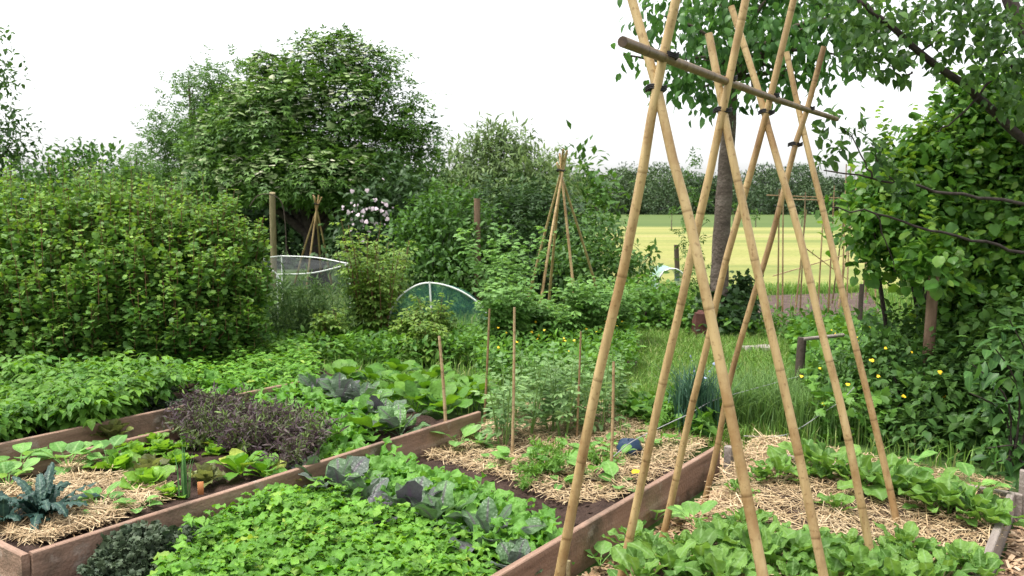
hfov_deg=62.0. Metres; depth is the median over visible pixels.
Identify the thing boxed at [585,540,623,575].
young squash
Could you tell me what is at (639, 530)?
chard plant
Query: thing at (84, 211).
currant bush
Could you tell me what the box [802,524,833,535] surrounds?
chard plant
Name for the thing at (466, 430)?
young squash
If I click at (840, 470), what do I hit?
chard plant
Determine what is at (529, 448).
young squash
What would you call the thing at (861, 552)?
chard plant
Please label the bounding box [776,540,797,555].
chard plant
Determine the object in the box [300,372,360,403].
red cabbage
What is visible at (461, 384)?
turnip plant
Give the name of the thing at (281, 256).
fruit cage
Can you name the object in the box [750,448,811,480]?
chard plant
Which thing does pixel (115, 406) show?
potato plant
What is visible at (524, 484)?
carrot plant
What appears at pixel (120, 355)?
potato plant
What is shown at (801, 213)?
sapling
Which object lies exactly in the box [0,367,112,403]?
potato plant
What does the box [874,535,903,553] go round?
chard plant
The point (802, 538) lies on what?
chard plant
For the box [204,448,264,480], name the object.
pak choi
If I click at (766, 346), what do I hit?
flat stone
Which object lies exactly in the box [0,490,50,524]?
cavolo nero
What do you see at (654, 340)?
grass
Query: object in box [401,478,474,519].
mustard plant
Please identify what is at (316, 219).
bamboo wigwam
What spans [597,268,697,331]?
gooseberry bush
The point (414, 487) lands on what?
cabbage
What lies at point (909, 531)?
chard plant
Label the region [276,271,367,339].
asparagus fern
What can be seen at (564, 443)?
young squash
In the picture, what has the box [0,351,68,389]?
potato plant
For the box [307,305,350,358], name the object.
raspberry cane
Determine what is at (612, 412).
bamboo stake
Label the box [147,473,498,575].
mustard greens
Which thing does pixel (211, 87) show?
ash tree
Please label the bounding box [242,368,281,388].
mustard plant
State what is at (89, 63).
sky
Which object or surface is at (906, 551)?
chard plant
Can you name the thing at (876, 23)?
plum tree
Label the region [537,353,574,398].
broad bean plant
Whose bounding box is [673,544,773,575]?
lettuce
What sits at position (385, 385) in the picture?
turnip plant
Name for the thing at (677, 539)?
chard plant
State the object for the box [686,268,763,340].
ivy plant
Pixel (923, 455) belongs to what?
young squash
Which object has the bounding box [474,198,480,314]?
wooden post
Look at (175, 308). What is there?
currant bush
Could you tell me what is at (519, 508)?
mustard plant
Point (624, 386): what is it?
broad bean plant
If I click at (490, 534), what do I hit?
mustard plant
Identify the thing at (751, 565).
chard plant
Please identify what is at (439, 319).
raspberry cane
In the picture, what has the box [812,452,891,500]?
chard plant
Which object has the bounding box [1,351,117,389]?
potato plant
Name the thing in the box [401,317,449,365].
raspberry cane
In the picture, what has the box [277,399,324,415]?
mustard plant
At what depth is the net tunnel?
10.02 m
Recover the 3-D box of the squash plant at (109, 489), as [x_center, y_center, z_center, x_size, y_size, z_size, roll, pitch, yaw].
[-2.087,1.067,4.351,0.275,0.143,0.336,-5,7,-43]
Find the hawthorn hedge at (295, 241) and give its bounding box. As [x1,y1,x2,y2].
[99,153,469,268]
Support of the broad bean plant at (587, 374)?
on the straw mulch at (628, 460)
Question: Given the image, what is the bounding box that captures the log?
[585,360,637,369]
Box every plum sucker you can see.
[964,332,1023,490]
[969,302,1023,490]
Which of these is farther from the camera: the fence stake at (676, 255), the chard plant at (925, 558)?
the fence stake at (676, 255)
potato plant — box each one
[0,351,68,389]
[0,367,75,403]
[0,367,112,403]
[0,377,122,433]
[0,378,68,439]
[0,395,50,442]
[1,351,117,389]
[19,377,133,430]
[25,355,150,388]
[32,382,137,431]
[62,350,182,372]
[73,365,159,416]
[76,355,194,412]
[106,361,185,388]
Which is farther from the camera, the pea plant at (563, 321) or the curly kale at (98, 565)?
the pea plant at (563, 321)
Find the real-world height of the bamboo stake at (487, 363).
0.948 m
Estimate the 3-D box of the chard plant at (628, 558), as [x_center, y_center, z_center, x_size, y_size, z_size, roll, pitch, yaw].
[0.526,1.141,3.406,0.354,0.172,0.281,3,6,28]
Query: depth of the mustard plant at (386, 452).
5.27 m
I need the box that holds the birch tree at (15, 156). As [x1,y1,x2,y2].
[0,25,58,194]
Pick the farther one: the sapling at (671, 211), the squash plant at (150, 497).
the sapling at (671, 211)
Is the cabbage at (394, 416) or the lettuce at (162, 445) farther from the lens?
the cabbage at (394, 416)
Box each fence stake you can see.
[674,245,679,280]
[857,284,863,319]
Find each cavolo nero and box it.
[0,462,105,532]
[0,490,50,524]
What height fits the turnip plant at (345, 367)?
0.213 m
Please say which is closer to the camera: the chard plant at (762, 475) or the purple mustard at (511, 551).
the purple mustard at (511, 551)
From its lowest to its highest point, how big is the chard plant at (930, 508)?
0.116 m
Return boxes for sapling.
[615,237,669,283]
[668,206,677,228]
[670,147,714,295]
[732,202,737,220]
[750,208,762,226]
[798,207,805,225]
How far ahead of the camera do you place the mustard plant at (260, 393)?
6.66 m
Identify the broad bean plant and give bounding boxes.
[470,352,531,445]
[478,379,520,431]
[491,359,532,422]
[515,349,548,410]
[515,362,557,436]
[520,341,577,431]
[533,353,589,437]
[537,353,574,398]
[554,356,595,424]
[567,349,610,414]
[567,357,624,434]
[598,343,641,411]
[599,365,625,422]
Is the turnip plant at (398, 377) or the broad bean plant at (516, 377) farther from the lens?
the turnip plant at (398, 377)
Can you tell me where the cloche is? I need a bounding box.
[652,265,682,288]
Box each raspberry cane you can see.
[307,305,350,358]
[330,219,395,340]
[346,242,406,339]
[359,235,418,322]
[383,305,430,361]
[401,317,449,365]
[406,293,458,344]
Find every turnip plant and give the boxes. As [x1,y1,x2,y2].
[316,359,365,377]
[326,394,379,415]
[348,367,400,387]
[349,410,404,440]
[367,358,422,379]
[376,377,403,402]
[379,380,442,411]
[381,373,429,382]
[405,379,472,416]
[408,361,451,378]
[411,371,455,398]
[448,375,494,402]
[453,372,491,390]
[453,373,501,397]
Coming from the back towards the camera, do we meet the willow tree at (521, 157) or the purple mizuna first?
the willow tree at (521, 157)
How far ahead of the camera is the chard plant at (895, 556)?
3.56 m
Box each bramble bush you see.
[307,147,460,293]
[524,193,657,310]
[923,261,1023,470]
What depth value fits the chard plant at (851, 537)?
3.84 m
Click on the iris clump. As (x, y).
(684, 388)
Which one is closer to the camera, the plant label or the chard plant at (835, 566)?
the chard plant at (835, 566)
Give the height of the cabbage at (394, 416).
0.202 m
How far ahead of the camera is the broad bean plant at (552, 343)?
6.14 m
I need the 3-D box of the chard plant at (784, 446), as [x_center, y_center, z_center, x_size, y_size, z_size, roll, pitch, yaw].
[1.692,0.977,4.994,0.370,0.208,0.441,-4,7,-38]
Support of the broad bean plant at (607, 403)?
on the straw mulch at (628, 460)
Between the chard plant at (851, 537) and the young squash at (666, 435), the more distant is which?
the young squash at (666, 435)
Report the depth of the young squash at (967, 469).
4.72 m
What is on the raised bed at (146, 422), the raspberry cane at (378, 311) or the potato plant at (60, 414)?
the potato plant at (60, 414)
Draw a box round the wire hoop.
[250,193,286,263]
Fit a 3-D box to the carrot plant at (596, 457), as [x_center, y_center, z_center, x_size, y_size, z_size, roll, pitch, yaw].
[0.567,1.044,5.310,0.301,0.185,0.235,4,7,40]
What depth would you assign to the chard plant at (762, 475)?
4.78 m
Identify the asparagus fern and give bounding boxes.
[261,262,312,344]
[263,275,329,341]
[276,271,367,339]
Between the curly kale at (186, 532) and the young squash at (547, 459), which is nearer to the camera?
the curly kale at (186, 532)
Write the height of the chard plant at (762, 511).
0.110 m
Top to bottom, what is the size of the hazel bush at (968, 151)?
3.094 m
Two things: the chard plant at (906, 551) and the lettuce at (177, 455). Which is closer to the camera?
the chard plant at (906, 551)
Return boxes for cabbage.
[286,371,331,394]
[298,455,389,512]
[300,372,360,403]
[326,379,393,413]
[348,395,414,428]
[363,403,430,435]
[367,476,455,524]
[397,480,482,534]
[447,496,546,564]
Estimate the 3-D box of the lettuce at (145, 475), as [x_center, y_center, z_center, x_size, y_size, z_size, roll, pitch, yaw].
[-2.006,1.045,4.692,0.287,0.132,0.238,-2,6,-23]
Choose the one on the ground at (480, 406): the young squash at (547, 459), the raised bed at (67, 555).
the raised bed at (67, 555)
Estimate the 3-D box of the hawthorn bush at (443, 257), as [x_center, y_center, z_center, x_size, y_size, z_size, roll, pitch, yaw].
[-0.963,-0.602,13.599,2.660,2.433,2.573,0,5,0]
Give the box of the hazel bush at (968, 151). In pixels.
[811,47,1023,366]
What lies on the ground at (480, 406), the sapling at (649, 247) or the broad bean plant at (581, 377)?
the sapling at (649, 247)
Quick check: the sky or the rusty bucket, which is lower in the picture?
the rusty bucket
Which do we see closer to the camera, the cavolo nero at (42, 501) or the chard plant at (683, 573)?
the chard plant at (683, 573)
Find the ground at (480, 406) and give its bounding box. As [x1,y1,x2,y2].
[262,210,1022,575]
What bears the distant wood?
on the ground at (480, 406)
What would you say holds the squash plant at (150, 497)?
on the straw mulch at (104, 481)
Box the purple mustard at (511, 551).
[470,537,542,574]
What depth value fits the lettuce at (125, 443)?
5.40 m
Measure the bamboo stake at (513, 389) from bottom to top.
1.078 m
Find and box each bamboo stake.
[438,336,446,420]
[483,309,490,421]
[511,307,515,453]
[575,331,581,442]
[610,361,614,480]
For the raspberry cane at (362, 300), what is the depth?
9.91 m
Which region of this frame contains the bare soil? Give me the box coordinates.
[754,292,880,326]
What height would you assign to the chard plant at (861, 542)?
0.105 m
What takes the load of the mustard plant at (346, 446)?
on the raised bed at (67, 555)
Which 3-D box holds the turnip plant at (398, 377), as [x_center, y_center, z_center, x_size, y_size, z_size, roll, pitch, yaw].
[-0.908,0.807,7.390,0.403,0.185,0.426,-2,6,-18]
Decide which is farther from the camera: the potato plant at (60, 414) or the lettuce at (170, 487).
the potato plant at (60, 414)
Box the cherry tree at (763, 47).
[610,0,879,326]
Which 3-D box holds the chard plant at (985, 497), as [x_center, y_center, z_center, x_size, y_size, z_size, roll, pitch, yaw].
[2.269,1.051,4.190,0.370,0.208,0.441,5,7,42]
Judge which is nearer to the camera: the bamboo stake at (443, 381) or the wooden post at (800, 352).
the bamboo stake at (443, 381)
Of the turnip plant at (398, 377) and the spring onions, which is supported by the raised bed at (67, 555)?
the spring onions
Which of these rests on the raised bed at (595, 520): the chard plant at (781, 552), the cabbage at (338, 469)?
the cabbage at (338, 469)
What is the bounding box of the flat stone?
[742,344,769,351]
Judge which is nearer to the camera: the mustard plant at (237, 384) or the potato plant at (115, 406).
the potato plant at (115, 406)
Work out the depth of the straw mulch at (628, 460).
5.53 m
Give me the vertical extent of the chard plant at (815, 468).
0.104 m
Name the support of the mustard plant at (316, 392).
in the raised bed at (67, 555)
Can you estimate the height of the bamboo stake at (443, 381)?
0.848 m
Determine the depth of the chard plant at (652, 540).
3.74 m
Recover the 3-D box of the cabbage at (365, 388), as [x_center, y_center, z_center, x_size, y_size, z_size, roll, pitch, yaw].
[-1.103,0.816,6.571,0.580,0.236,0.540,5,7,42]
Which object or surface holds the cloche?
on the ground at (480, 406)
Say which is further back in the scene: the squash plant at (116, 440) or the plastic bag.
the plastic bag
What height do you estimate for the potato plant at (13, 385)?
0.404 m
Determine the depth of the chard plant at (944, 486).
4.25 m
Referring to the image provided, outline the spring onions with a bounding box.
[174,447,193,498]
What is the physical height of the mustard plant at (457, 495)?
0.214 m
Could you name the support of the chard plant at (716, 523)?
on the raised bed at (994, 540)
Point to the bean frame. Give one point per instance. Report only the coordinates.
(664, 55)
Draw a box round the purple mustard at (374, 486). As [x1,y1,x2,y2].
[327,472,396,512]
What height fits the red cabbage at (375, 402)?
0.227 m
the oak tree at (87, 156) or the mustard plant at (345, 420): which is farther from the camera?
the oak tree at (87, 156)
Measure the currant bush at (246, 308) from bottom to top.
2.182 m
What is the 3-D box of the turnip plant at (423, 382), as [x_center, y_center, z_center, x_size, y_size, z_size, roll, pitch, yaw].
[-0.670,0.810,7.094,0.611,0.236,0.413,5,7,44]
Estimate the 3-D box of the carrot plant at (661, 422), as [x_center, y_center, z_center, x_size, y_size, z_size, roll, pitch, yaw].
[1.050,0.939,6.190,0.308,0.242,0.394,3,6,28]
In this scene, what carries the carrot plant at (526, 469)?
on the straw mulch at (628, 460)
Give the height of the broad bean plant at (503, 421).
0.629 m
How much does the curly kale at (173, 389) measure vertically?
0.242 m
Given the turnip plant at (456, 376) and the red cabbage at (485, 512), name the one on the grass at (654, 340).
the turnip plant at (456, 376)
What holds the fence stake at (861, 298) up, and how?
on the ground at (480, 406)
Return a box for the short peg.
[566,560,570,575]
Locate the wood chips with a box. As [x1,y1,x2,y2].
[576,429,1023,575]
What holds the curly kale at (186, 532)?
in the raised bed at (595, 520)
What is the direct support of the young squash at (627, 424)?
on the straw mulch at (628, 460)
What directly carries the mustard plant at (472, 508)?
on the raised bed at (595, 520)
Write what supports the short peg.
on the ground at (480, 406)
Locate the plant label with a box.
[197,481,203,494]
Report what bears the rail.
attached to the wooden post at (800, 352)
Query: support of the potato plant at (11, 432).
on the raised bed at (146, 422)
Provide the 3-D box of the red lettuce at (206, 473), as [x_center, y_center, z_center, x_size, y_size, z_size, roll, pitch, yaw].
[-1.724,1.040,4.798,0.296,0.119,0.223,4,7,38]
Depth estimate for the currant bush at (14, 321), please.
7.85 m
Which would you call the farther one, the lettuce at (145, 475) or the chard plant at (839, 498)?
the lettuce at (145, 475)
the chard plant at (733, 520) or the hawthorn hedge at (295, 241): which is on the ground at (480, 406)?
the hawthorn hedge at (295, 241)
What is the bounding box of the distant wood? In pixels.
[0,160,866,214]
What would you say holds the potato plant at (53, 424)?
on the raised bed at (146, 422)
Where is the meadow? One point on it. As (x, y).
(648, 220)
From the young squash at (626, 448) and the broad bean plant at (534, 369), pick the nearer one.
the young squash at (626, 448)
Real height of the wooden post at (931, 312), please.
1.328 m
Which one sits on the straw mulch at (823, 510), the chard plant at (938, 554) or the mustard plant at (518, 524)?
the chard plant at (938, 554)
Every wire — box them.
[613,376,799,456]
[744,387,854,436]
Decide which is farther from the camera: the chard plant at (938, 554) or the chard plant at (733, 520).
the chard plant at (733, 520)
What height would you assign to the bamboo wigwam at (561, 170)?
2.452 m
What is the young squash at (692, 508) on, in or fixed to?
on the raised bed at (994, 540)
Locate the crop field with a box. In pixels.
[585,227,899,287]
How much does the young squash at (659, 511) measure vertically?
0.127 m
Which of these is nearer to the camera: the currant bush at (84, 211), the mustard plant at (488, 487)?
the mustard plant at (488, 487)
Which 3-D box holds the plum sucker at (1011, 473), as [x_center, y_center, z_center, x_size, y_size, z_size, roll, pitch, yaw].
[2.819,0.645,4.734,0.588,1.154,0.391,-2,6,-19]
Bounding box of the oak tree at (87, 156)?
[0,136,135,196]
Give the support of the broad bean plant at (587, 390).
on the straw mulch at (628, 460)
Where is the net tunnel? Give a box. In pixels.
[388,282,487,325]
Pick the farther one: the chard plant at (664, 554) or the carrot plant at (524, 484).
the carrot plant at (524, 484)
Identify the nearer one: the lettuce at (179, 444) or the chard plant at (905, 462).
the chard plant at (905, 462)
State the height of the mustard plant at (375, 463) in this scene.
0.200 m
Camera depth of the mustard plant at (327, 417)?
5.85 m
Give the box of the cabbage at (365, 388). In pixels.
[326,379,393,413]
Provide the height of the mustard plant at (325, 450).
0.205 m
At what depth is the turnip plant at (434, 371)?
7.65 m
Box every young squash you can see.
[432,423,497,447]
[464,432,495,449]
[473,450,509,463]
[484,445,529,469]
[519,446,537,463]
[535,451,592,474]
[540,474,573,490]
[558,438,572,451]
[560,441,600,456]
[565,453,616,483]
[569,443,608,454]
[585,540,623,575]
[594,461,635,491]
[595,432,617,446]
[596,444,636,465]
[616,423,646,437]
[636,434,662,444]
[642,505,688,524]
[654,433,680,445]
[667,500,717,527]
[911,450,937,473]
[937,462,1010,487]
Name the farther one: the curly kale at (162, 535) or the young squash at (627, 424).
the young squash at (627, 424)
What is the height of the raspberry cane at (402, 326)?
0.648 m
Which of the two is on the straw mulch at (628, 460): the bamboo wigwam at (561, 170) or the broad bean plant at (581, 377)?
the broad bean plant at (581, 377)
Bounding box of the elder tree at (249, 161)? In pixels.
[165,21,461,285]
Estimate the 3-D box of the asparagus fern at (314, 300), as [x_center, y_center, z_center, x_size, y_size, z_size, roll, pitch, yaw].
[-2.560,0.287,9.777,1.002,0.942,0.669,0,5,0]
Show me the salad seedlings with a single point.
(274, 360)
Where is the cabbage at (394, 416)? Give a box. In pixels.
[363,403,430,435]
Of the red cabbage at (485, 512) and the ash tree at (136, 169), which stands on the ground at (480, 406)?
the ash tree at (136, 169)
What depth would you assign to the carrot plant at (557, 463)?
5.16 m
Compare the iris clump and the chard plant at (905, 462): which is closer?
the chard plant at (905, 462)
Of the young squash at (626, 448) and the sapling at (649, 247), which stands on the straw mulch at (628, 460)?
the young squash at (626, 448)
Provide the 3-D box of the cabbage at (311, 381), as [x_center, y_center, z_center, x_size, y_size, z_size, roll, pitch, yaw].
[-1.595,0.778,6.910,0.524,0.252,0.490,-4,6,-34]
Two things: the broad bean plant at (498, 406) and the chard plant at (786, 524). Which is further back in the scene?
the broad bean plant at (498, 406)
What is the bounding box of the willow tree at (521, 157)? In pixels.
[424,108,598,241]
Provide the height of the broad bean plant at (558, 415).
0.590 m
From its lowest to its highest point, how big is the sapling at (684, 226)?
2.622 m
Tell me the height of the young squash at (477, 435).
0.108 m
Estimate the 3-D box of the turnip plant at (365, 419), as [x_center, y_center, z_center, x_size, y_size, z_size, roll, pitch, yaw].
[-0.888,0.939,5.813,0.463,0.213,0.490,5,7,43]
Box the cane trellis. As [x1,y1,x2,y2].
[766,164,875,320]
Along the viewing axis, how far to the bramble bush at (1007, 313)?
5.79 m
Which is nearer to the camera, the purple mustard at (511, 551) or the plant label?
the purple mustard at (511, 551)
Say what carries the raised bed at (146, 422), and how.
on the ground at (480, 406)
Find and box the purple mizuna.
[156,381,349,469]
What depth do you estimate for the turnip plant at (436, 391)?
6.54 m
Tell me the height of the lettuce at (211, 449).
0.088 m
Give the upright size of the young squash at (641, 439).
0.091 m
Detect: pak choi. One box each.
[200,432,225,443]
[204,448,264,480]
[243,452,286,476]
[264,467,300,479]
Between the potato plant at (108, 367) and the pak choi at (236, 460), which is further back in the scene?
the potato plant at (108, 367)
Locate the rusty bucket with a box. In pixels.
[691,310,706,336]
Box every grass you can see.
[269,279,1012,471]
[652,352,891,447]
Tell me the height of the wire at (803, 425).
0.308 m
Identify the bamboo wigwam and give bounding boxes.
[294,195,332,288]
[528,149,596,308]
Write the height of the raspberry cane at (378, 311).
1.282 m
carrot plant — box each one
[511,445,562,477]
[512,468,538,489]
[525,435,575,475]
[529,433,568,456]
[587,439,623,465]
[637,399,674,432]
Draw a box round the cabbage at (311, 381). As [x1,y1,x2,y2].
[286,371,331,394]
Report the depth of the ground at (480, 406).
6.60 m
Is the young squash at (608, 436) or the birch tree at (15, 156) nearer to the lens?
the young squash at (608, 436)
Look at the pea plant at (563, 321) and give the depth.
9.29 m
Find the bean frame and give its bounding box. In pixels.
[554,0,900,575]
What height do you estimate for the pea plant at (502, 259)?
1.494 m
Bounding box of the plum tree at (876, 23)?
[797,0,1023,271]
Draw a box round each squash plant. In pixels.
[0,442,56,461]
[0,458,40,486]
[31,441,102,475]
[71,481,139,518]
[74,435,136,468]
[113,495,162,513]
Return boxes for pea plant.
[453,222,556,312]
[472,273,549,352]
[508,290,559,347]
[532,303,588,353]
[552,277,635,346]
[587,275,655,339]
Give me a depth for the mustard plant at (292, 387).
6.80 m
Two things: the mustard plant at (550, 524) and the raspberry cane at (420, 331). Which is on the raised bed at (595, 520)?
the mustard plant at (550, 524)
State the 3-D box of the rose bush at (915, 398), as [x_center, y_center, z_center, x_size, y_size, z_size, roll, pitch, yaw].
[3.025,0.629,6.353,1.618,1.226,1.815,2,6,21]
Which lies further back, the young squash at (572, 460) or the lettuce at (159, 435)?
the lettuce at (159, 435)
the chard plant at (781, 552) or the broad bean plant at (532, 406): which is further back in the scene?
the broad bean plant at (532, 406)
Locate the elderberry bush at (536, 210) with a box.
[448,167,613,306]
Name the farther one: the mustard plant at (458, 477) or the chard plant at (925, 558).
the mustard plant at (458, 477)
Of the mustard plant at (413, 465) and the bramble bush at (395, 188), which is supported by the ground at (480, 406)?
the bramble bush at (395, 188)
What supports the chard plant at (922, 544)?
on the straw mulch at (823, 510)
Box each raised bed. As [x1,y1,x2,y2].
[0,365,354,462]
[0,393,480,575]
[72,433,733,575]
[656,454,1023,575]
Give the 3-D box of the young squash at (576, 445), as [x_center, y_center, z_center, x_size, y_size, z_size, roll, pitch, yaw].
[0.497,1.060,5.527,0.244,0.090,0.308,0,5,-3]
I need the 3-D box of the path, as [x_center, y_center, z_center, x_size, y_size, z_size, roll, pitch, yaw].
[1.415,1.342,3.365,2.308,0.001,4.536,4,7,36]
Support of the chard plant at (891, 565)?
on the straw mulch at (823, 510)
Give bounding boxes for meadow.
[249,214,852,227]
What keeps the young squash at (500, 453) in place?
on the straw mulch at (628, 460)
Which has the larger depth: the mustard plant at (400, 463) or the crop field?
the crop field
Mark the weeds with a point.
(476, 343)
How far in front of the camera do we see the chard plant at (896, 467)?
4.54 m
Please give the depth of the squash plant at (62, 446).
5.06 m
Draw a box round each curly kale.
[76,536,159,575]
[95,520,179,575]
[128,522,214,569]
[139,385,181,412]
[165,396,196,419]
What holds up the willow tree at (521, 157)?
on the ground at (480, 406)
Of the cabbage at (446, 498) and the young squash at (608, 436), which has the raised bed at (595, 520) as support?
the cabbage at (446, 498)
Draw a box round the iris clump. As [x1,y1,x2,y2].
[652,352,748,438]
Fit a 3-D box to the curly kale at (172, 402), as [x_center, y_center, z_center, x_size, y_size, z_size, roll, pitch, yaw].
[-2.423,0.908,6.356,0.332,0.227,0.331,-5,7,-41]
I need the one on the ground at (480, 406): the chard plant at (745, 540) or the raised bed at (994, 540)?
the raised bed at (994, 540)
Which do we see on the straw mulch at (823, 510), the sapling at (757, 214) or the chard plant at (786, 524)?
the chard plant at (786, 524)
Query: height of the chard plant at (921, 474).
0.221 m
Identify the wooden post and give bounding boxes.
[269,192,276,291]
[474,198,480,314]
[794,337,806,383]
[922,255,941,375]
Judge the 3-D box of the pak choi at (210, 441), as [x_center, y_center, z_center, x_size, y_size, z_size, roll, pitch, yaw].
[-1.910,0.964,5.500,0.228,0.136,0.282,-4,7,-36]
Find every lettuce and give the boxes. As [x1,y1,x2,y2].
[83,449,141,472]
[90,418,133,438]
[114,434,138,446]
[115,440,158,455]
[119,453,176,473]
[119,465,174,489]
[138,432,168,444]
[148,439,178,454]
[153,481,186,500]
[160,448,198,466]
[167,436,208,449]
[187,462,225,486]
[201,443,227,454]
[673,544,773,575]
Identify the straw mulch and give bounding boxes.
[0,454,177,547]
[423,391,715,504]
[674,428,1012,575]
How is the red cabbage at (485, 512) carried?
on the raised bed at (595, 520)
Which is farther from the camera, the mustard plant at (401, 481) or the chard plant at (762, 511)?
the mustard plant at (401, 481)
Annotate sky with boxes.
[0,0,1023,208]
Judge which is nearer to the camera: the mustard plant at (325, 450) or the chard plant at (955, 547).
the chard plant at (955, 547)
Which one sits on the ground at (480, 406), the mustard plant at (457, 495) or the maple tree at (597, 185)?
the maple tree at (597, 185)
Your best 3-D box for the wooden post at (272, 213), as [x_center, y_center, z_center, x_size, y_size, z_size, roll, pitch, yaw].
[-4.651,-0.857,16.601,0.133,2.006,0.750,-2,6,-18]
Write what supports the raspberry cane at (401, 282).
on the ground at (480, 406)
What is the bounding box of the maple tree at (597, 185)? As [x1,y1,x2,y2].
[553,120,633,242]
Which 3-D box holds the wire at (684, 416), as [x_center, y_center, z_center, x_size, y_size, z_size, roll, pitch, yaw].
[1.484,0.880,6.176,0.065,0.146,2.609,5,7,43]
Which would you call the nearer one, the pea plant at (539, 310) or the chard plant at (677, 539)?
the chard plant at (677, 539)
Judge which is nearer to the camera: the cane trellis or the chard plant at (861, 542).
the chard plant at (861, 542)
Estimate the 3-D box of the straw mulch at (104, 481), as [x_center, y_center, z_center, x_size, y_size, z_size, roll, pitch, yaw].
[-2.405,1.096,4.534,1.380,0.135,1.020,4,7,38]
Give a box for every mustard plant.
[186,367,234,395]
[204,379,255,394]
[223,365,252,378]
[235,384,265,405]
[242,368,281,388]
[250,378,304,398]
[252,385,303,408]
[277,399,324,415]
[282,371,332,392]
[284,410,352,440]
[294,386,346,411]
[303,442,341,459]
[312,422,378,453]
[313,395,364,416]
[320,434,364,456]
[327,412,377,438]
[361,454,408,487]
[363,436,417,472]
[365,456,438,477]
[366,471,421,512]
[395,460,450,483]
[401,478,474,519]
[426,469,496,506]
[434,489,483,533]
[439,503,487,556]
[453,481,513,509]
[459,524,511,564]
[466,516,549,560]
[477,493,535,518]
[488,507,574,564]
[496,501,560,540]
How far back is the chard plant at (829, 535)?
3.69 m
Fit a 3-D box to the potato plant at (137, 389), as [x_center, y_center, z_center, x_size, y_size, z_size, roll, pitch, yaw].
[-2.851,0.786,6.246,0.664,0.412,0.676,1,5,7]
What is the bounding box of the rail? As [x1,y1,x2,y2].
[803,333,844,340]
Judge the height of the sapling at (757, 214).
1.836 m
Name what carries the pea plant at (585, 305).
on the ground at (480, 406)
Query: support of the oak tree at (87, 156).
on the ground at (480, 406)
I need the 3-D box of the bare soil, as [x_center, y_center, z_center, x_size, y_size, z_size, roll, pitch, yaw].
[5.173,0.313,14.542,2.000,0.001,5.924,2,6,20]
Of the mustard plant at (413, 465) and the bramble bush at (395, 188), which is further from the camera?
the bramble bush at (395, 188)
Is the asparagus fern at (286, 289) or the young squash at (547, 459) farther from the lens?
the asparagus fern at (286, 289)
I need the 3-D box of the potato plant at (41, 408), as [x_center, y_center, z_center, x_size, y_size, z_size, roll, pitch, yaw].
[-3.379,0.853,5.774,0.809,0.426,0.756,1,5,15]
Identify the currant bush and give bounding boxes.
[0,157,97,376]
[0,157,197,370]
[78,174,251,377]
[160,171,283,365]
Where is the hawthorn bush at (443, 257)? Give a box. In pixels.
[365,174,534,317]
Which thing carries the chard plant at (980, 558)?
on the raised bed at (994, 540)
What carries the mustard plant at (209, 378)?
on the raised bed at (146, 422)
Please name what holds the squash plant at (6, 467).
on the straw mulch at (104, 481)
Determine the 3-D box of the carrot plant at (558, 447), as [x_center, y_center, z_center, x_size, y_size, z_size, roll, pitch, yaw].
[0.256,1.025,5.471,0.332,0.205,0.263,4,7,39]
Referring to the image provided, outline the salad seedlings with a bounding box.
[171,333,324,391]
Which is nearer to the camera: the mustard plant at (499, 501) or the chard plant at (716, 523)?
the chard plant at (716, 523)
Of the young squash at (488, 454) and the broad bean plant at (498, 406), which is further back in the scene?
the broad bean plant at (498, 406)
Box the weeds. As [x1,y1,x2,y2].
[0,293,896,447]
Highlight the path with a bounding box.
[594,478,1023,575]
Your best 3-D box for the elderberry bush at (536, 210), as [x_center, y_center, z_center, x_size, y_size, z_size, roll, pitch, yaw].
[0.336,-0.707,14.577,3.019,2.812,2.772,-1,5,-11]
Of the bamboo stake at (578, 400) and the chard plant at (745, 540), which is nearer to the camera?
the chard plant at (745, 540)
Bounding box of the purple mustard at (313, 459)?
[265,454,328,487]
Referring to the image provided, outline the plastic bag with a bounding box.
[616,438,643,456]
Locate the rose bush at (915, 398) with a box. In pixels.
[800,285,1022,461]
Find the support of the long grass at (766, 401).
on the ground at (480, 406)
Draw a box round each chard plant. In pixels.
[601,519,661,545]
[606,546,689,575]
[621,531,673,561]
[626,537,707,575]
[652,527,740,567]
[661,529,690,544]
[674,560,724,575]
[679,518,737,544]
[691,518,753,564]
[711,544,754,573]
[712,507,769,527]
[717,521,796,561]
[719,517,744,533]
[724,478,760,501]
[729,521,778,533]
[734,507,773,522]
[747,527,811,571]
[748,462,783,483]
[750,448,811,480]
[765,439,841,477]
[766,514,790,532]
[771,557,818,575]
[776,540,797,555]
[777,525,845,563]
[784,438,861,477]
[784,547,816,574]
[788,531,858,559]
[797,547,878,575]
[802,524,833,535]
[805,462,831,478]
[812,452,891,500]
[813,492,856,511]
[826,459,849,478]
[827,544,915,575]
[831,528,863,543]
[837,452,933,495]
[839,538,869,575]
[842,549,898,571]
[843,467,877,485]
[853,548,932,575]
[857,539,886,548]
[873,467,966,506]
[873,521,935,545]
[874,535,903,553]
[886,543,934,563]
[889,538,947,556]
[897,456,919,467]
[901,548,969,575]
[902,490,959,512]
[907,471,995,526]
[918,548,979,573]
[924,538,1003,568]
[931,480,1016,525]
[952,548,1004,575]
[959,494,1023,527]
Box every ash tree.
[60,136,172,202]
[116,43,254,208]
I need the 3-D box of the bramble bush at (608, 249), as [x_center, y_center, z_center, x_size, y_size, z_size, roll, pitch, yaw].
[1.217,-0.528,13.358,2.063,1.924,2.340,0,5,0]
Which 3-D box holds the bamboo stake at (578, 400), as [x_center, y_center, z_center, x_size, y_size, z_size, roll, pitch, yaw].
[0.459,0.733,5.899,0.051,0.872,0.018,-3,6,-31]
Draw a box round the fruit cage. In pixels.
[269,255,350,313]
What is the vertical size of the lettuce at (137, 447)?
0.105 m
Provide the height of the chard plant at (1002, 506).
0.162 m

